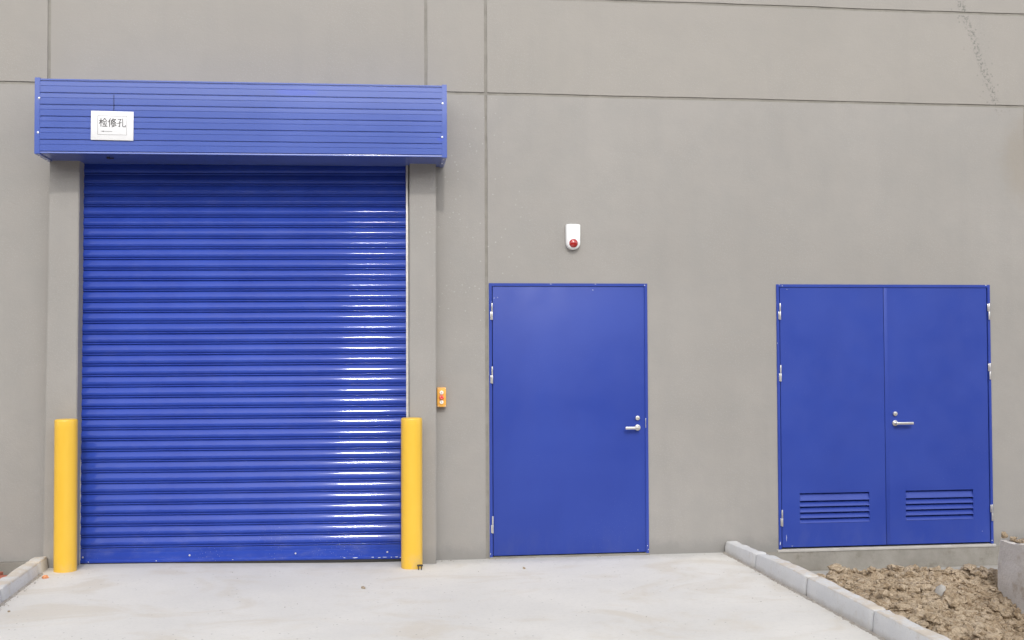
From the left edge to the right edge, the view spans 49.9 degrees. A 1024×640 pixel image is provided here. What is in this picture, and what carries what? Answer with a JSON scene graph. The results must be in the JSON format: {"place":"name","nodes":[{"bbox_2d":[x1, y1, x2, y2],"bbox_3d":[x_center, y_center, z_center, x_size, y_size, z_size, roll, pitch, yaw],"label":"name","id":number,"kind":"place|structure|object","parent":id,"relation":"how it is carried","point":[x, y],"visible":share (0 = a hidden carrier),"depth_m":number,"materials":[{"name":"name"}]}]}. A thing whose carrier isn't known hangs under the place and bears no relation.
{"place":"outdoors","nodes":[
{"label":"outdoors","id":0,"kind":"place"},
{"bbox_2d":[0,551,885,639],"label":"driveway","id":1,"kind":"structure","parent":0,"point":[704,596],"depth_m":6.92,"materials":[{"name":"concrete"}]},
{"bbox_2d":[0,563,37,601],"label":"kerb stone","id":2,"kind":"object","parent":1,"relation":"on","point":[15,580],"visible":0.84,"depth_m":7.19,"materials":[{"name":"concrete"}]},
{"bbox_2d":[26,556,47,574],"bbox_3d":[-3.350,1.903,7.755,0.121,0.445,0.253,0,-2,-7],"label":"kerb stone","id":3,"kind":"object","parent":1,"relation":"on","point":[42,564],"visible":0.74,"depth_m":7.73,"materials":[{"name":"concrete"}]},
{"bbox_2d":[53,418,77,572],"bbox_3d":[-3.169,1.268,7.818,0.157,1.130,0.157,0,-2,-7],"label":"bollard","id":4,"kind":"object","parent":1,"relation":"on","point":[65,492],"visible":0.94,"depth_m":7.75,"materials":[{"name":"yellow metal"}]},
{"bbox_2d":[401,417,422,569],"bbox_3d":[-0.739,1.300,8.113,0.157,1.162,0.157,0,-2,-7],"label":"bollard","id":5,"kind":"object","parent":1,"relation":"on","point":[411,496],"visible":0.96,"depth_m":8.05,"materials":[{"name":"yellow metal"}]},
{"bbox_2d":[725,541,765,567],"bbox_3d":[1.764,1.908,8.314,0.120,0.410,0.649,0,-2,-8],"label":"kerb stone","id":6,"kind":"object","parent":1,"relation":"on","point":[746,554],"visible":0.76,"depth_m":8.25,"materials":[{"name":"concrete"}]},
{"bbox_2d":[755,554,817,595],"bbox_3d":[1.878,1.877,7.543,0.121,0.435,0.899,0,-2,-8],"label":"kerb stone","id":7,"kind":"object","parent":1,"relation":"on","point":[791,575],"visible":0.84,"depth_m":7.45,"materials":[{"name":"concrete"}]},
{"bbox_2d":[807,576,885,630],"bbox_3d":[2.011,1.854,6.645,0.122,0.439,0.904,0,-2,-8],"label":"kerb stone","id":8,"kind":"object","parent":1,"relation":"on","point":[842,601],"visible":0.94,"depth_m":6.58,"materials":[{"name":"concrete"}]},
{"bbox_2d":[873,610,950,639],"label":"kerb stone","id":9,"kind":"object","parent":1,"relation":"on","point":[888,625],"visible":1,"depth_m":5.92,"materials":[{"name":"concrete"}]},
{"label":"ground","id":10,"kind":"structure","parent":0,"visible":0},
{"bbox_2d":[0,0,1023,574],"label":"warehouse","id":11,"kind":"structure","parent":10,"relation":"on","point":[274,272],"depth_m":8.50,"materials":[{"name":"concrete"}]},
{"bbox_2d":[91,111,133,140],"bbox_3d":[-2.808,-1.365,7.733,0.289,0.205,0.007,0,-2,-7],"label":"sign","id":12,"kind":"object","parent":11,"relation":"attached to","point":[112,125],"visible":1,"depth_m":7.73,"materials":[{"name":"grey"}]},
{"bbox_2d":[437,387,445,406],"bbox_3d":[-0.536,0.587,8.363,0.069,0.148,0.078,0,-2,-7],"label":"push button box","id":13,"kind":"object","parent":11,"relation":"attached to","point":[441,396],"visible":1,"depth_m":8.34,"materials":[{"name":"orange plastic"}]},
{"bbox_2d":[489,283,649,558],"bbox_3d":[0.443,0.781,8.514,1.256,2.130,0.109,0,-2,-7],"label":"door","id":14,"kind":"structure","parent":11,"relation":"in","point":[569,468],"depth_m":8.51,"materials":[{"name":"blue paint"}]},
{"bbox_2d":[565,224,579,249],"bbox_3d":[0.474,-0.644,8.524,0.112,0.201,0.068,0,-2,-7],"label":"alarm siren","id":15,"kind":"object","parent":11,"relation":"attached to","point":[572,236],"visible":1,"depth_m":8.51,"materials":[{"name":"white plastic"}]},
{"bbox_2d":[776,284,995,552],"bbox_3d":[2.996,0.774,8.840,1.834,2.118,0.138,0,-2,-7],"label":"door","id":16,"kind":"structure","parent":11,"relation":"in","point":[884,400],"depth_m":8.82,"materials":[{"name":"blue paint"}]},
{"bbox_2d":[810,565,997,574],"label":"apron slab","id":17,"kind":"structure","parent":10,"relation":"on","point":[942,568],"depth_m":8.77,"materials":[{"name":"concrete"}]},
{"bbox_2d":[816,563,1023,639],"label":"soil bed","id":18,"kind":"object","parent":10,"relation":"on","point":[972,602],"visible":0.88,"depth_m":7.36,"materials":[{"name":"soil"}]},
{"bbox_2d":[935,584,945,595],"bbox_3d":[2.915,1.867,7.498,0.034,0.133,0.087,18,0,-34],"label":"stone","id":19,"kind":"object","parent":18,"relation":"on","point":[940,589],"visible":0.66,"depth_m":7.49,"materials":[{"name":"stone"}]},
{"bbox_2d":[998,540,1023,613],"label":"concrete block","id":20,"kind":"structure","parent":10,"relation":"on","point":[1011,571],"depth_m":7.77,"materials":[{"name":"grey concrete"}]},
{"bbox_2d":[1001,531,1023,543],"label":"spilled soil","id":21,"kind":"structure","parent":20,"relation":"on","point":[1004,535],"depth_m":7.86,"materials":[{"name":"soil"}]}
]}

